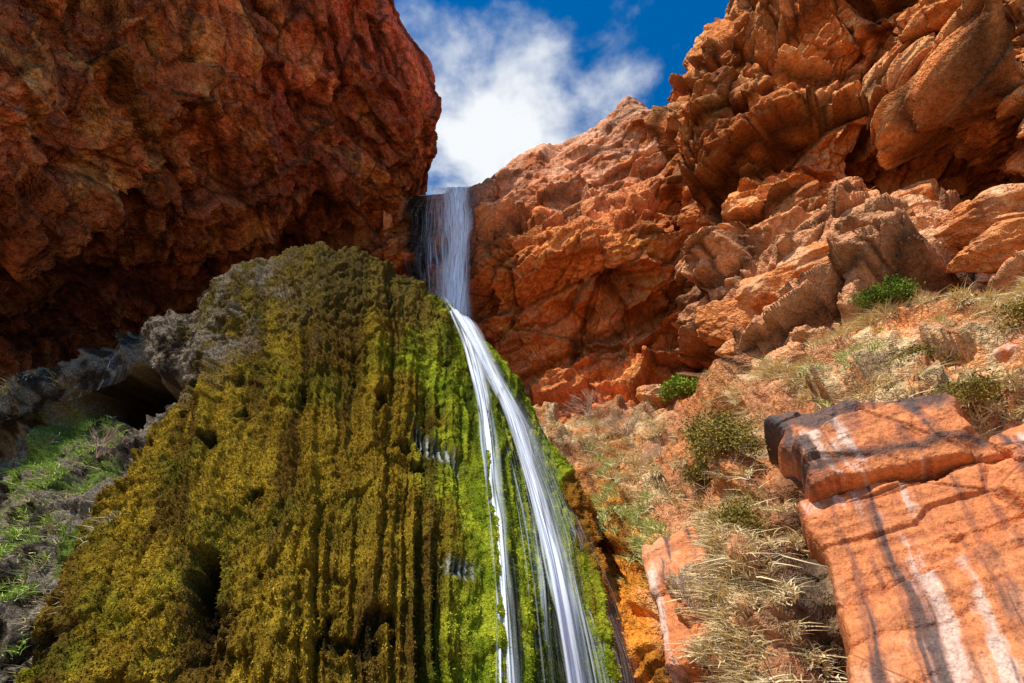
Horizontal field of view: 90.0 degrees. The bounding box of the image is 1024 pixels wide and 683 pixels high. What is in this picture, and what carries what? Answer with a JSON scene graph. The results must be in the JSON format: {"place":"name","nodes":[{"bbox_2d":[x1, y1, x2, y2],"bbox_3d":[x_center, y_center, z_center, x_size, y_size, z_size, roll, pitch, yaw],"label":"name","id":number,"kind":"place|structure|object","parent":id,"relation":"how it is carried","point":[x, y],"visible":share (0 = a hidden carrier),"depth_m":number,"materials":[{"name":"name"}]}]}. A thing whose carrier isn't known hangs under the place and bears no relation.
{"place":"outdoors","nodes":[
{"label":"outdoors","id":0,"kind":"place"},
{"bbox_2d":[0,0,441,395],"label":"overhanging cliff","id":1,"kind":"structure","parent":0,"point":[160,157],"depth_m":18.66,"materials":[{"name":"stone"}]},
{"bbox_2d":[441,186,595,682],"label":"waterfall","id":2,"kind":"structure","parent":0,"point":[454,281],"depth_m":10.29,"materials":[{"name":"white liquid"}]},
{"bbox_2d":[383,96,702,423],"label":"sandstone cliff","id":3,"kind":"structure","parent":0,"point":[574,245],"depth_m":24.24,"materials":[{"name":"orange stone"}]},
{"bbox_2d":[394,0,729,194],"label":"sky","id":4,"kind":"structure","parent":0,"point":[513,77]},
{"bbox_2d":[533,295,1023,682],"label":"hillside","id":5,"kind":"structure","parent":0,"point":[638,623],"depth_m":9.81,"materials":[{"name":"soil"}]},
{"bbox_2d":[560,389,612,417],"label":"bare shrub","id":6,"kind":"object","parent":5,"relation":"on","point":[589,400],"visible":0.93,"depth_m":17.56,"materials":[{"name":"brown plant"}]},
{"bbox_2d":[601,406,649,434],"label":"bare shrub","id":7,"kind":"object","parent":5,"relation":"on","point":[622,418],"visible":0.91,"depth_m":16.22,"materials":[{"name":"beige plant"}]},
{"bbox_2d":[634,436,678,465],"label":"bare shrub","id":8,"kind":"object","parent":5,"relation":"on","point":[658,449],"visible":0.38,"depth_m":13.13,"materials":[{"name":"beige plant"}]},
{"bbox_2d":[636,384,685,408],"bbox_3d":[5.064,1.930,17.299,1.607,0.806,1.578,-13,-37,18],"label":"sandstone boulder","id":9,"kind":"object","parent":5,"relation":"on","point":[651,392],"visible":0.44,"depth_m":16.89,"materials":[{"name":"orange stone"}]},
{"bbox_2d":[653,373,698,405],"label":"green shrub","id":10,"kind":"object","parent":5,"relation":"on","point":[679,384],"visible":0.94,"depth_m":16.40,"materials":[{"name":"green plant"}]},
{"bbox_2d":[642,525,719,682],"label":"sandstone slab","id":11,"kind":"structure","parent":5,"relation":"on","point":[660,563],"depth_m":8.34,"materials":[{"name":"orange stone"}]},
{"bbox_2d":[668,565,722,612],"bbox_3d":[2.764,3.791,7.626,0.894,0.868,0.977,0,-35,0],"label":"bare shrub","id":12,"kind":"object","parent":5,"relation":"on","point":[684,593],"visible":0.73,"depth_m":7.61,"materials":[{"name":"beige plant"}]},
{"bbox_2d":[679,449,716,495],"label":"olive shrub","id":13,"kind":"object","parent":5,"relation":"on","point":[691,475],"visible":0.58,"depth_m":10.89,"materials":[{"name":"green plant"}]},
{"bbox_2d":[671,403,766,458],"bbox_3d":[5.071,2.307,11.839,2.674,1.738,1.596,0,-35,0],"label":"olive shrub","id":14,"kind":"object","parent":5,"relation":"on","point":[745,425],"visible":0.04,"depth_m":11.81,"materials":[{"name":"green plant"}]},
{"bbox_2d":[680,398,770,480],"bbox_3d":[3.951,1.931,9.606,1.580,1.917,1.160,0,-35,0],"label":"olive shrub","id":15,"kind":"object","parent":5,"relation":"on","point":[714,433],"visible":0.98,"depth_m":9.53,"materials":[{"name":"green plant"}]},
{"bbox_2d":[715,338,738,357],"bbox_3d":[7.525,0.416,15.831,2.284,1.193,1.532,0,-35,0],"label":"sandstone boulder","id":16,"kind":"object","parent":5,"relation":"on","point":[727,347],"visible":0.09,"depth_m":15.88,"materials":[{"name":"orange stone"}]},
{"bbox_2d":[702,485,774,539],"bbox_3d":[3.723,3.061,8.268,1.167,1.483,1.039,-22,-40,28],"label":"olive shrub","id":17,"kind":"object","parent":5,"relation":"on","point":[736,515],"visible":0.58,"depth_m":8.26,"materials":[{"name":"green plant"}]},
{"bbox_2d":[578,308,965,589],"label":"grass","id":18,"kind":"structure","parent":5,"relation":"on","point":[648,530],"depth_m":10.96,"materials":[{"name":"green plant"}]},
{"bbox_2d":[545,271,1023,682],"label":"dry grass","id":19,"kind":"structure","parent":5,"relation":"on","point":[700,649],"depth_m":8.78,"materials":[{"name":"beige plant"}]},
{"bbox_2d":[846,271,925,313],"bbox_3d":[8.305,-1.022,11.274,1.314,0.938,1.378,23,-41,-30],"label":"green shrub","id":20,"kind":"object","parent":5,"relation":"on","point":[901,289],"visible":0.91,"depth_m":11.19,"materials":[{"name":"green plant"}]},
{"bbox_2d":[885,340,972,366],"bbox_3d":[8.069,0.396,9.987,1.753,0.746,1.321,0,-35,0],"label":"olive shrub","id":21,"kind":"object","parent":5,"relation":"on","point":[919,348],"visible":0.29,"depth_m":9.81,"materials":[{"name":"green plant"}]},
{"bbox_2d":[925,365,1016,415],"bbox_3d":[8.485,0.976,9.256,2.386,1.123,1.381,0,-35,0],"label":"olive shrub","id":22,"kind":"object","parent":5,"relation":"on","point":[980,387],"visible":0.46,"depth_m":8.99,"materials":[{"name":"green plant"}]},
{"bbox_2d":[989,296,1023,336],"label":"olive shrub","id":23,"kind":"object","parent":5,"relation":"on","point":[1017,310],"visible":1,"depth_m":8.70,"materials":[{"name":"green plant"}]},
{"bbox_2d":[992,335,1023,362],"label":"sandstone slab","id":24,"kind":"structure","parent":5,"relation":"on","point":[1003,353],"depth_m":9.38,"materials":[{"name":"orange stone"}]},
{"bbox_2d":[638,0,1023,396],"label":"sandstone cliff","id":25,"kind":"structure","parent":0,"point":[780,130],"depth_m":18.66,"materials":[{"name":"brown stone"}]},
{"bbox_2d":[695,299,759,346],"bbox_3d":[7.505,-0.506,17.631,2.123,1.791,2.072,-22,-41,29],"label":"sandstone boulder","id":26,"kind":"object","parent":25,"relation":"on","point":[716,322],"visible":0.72,"depth_m":17.09,"materials":[{"name":"orange stone"}]},
{"bbox_2d":[735,264,799,314],"bbox_3d":[8.865,-1.714,16.977,3.102,1.841,2.115,-6,-35,9],"label":"sandstone boulder","id":27,"kind":"object","parent":25,"relation":"on","point":[757,292],"visible":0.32,"depth_m":16.41,"materials":[{"name":"orange stone"}]},
{"bbox_2d":[776,194,938,272],"bbox_3d":[11.008,-2.999,16.048,5.197,2.424,2.545,-15,-38,20],"label":"sandstone boulder","id":28,"kind":"object","parent":25,"relation":"on","point":[809,256],"visible":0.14,"depth_m":15.94,"materials":[{"name":"orange stone"}]},
{"bbox_2d":[890,178,939,200],"bbox_3d":[12.882,-3.846,17.094,2.574,1.472,2.996,23,-41,-29],"label":"sandstone boulder","id":29,"kind":"object","parent":28,"relation":"on","point":[930,189],"visible":0.11,"depth_m":16.06,"materials":[{"name":"orange stone"}]},
{"bbox_2d":[910,286,936,302],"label":"sandstone boulder","id":30,"kind":"object","parent":25,"relation":"on","point":[930,292],"visible":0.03,"depth_m":12.94,"materials":[{"name":"brown stone"}]},
{"bbox_2d":[906,205,949,231],"bbox_3d":[11.991,-3.173,14.739,1.512,1.169,1.169,0,-35,0],"label":"sandstone boulder","id":31,"kind":"object","parent":25,"relation":"on","point":[922,217],"visible":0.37,"depth_m":14.42,"materials":[{"name":"brown stone"}]},
{"bbox_2d":[919,228,959,259],"bbox_3d":[11.421,-2.399,14.477,1.933,1.526,1.557,-29,-44,35],"label":"sandstone boulder","id":32,"kind":"object","parent":25,"relation":"on","point":[928,234],"visible":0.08,"depth_m":14.00,"materials":[{"name":"brown stone"}]},
{"bbox_2d":[933,183,1023,250],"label":"sandstone boulder","id":33,"kind":"object","parent":25,"relation":"on","point":[963,225],"visible":0.57,"depth_m":13.17,"materials":[{"name":"orange stone"}]},
{"bbox_2d":[946,217,1023,273],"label":"sandstone boulder","id":34,"kind":"object","parent":25,"relation":"on","point":[993,248],"visible":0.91,"depth_m":11.86,"materials":[{"name":"orange stone"}]},
{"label":"ground","id":35,"kind":"structure","parent":0,"visible":0},
{"bbox_2d":[0,241,632,682],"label":"mossy travertine dome","id":36,"kind":"structure","parent":35,"relation":"on","point":[138,401],"depth_m":7.91,"materials":[{"name":"green plant"}]},
{"bbox_2d":[0,368,120,680],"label":"dry grass","id":37,"kind":"structure","parent":36,"relation":"on","point":[4,394],"depth_m":7.89,"materials":[{"name":"grey plant"}]},
{"bbox_2d":[0,416,133,659],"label":"grass","id":38,"kind":"structure","parent":36,"relation":"on","point":[12,484],"depth_m":8.84,"materials":[{"name":"green plant"}]},
{"bbox_2d":[78,422,132,460],"bbox_3d":[-7.662,1.941,9.689,1.186,0.804,0.764,-19,-39,25],"label":"bare shrub","id":39,"kind":"object","parent":38,"relation":"on","point":[106,446],"visible":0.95,"depth_m":9.59,"materials":[{"name":"grey plant"}]},
{"bbox_2d":[13,243,633,682],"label":"moss","id":40,"kind":"object","parent":36,"relation":"on","point":[269,583],"visible":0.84,"depth_m":7.74,"materials":[{"name":"green plant"}]},
{"bbox_2d":[797,458,1023,682],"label":"sandstone slab","id":41,"kind":"structure","parent":35,"relation":"on","point":[927,579],"depth_m":6.41,"materials":[{"name":"orange stone"}]},
{"bbox_2d":[764,393,1004,502],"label":"sandstone slab","id":42,"kind":"structure","parent":41,"relation":"on","point":[840,447],"depth_m":7.79,"materials":[{"name":"orange stone"}]},
{"bbox_2d":[988,424,1023,461],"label":"sandstone slab","id":43,"kind":"structure","parent":41,"relation":"on","point":[1008,443],"depth_m":7.51,"materials":[{"name":"orange stone"}]}
]}

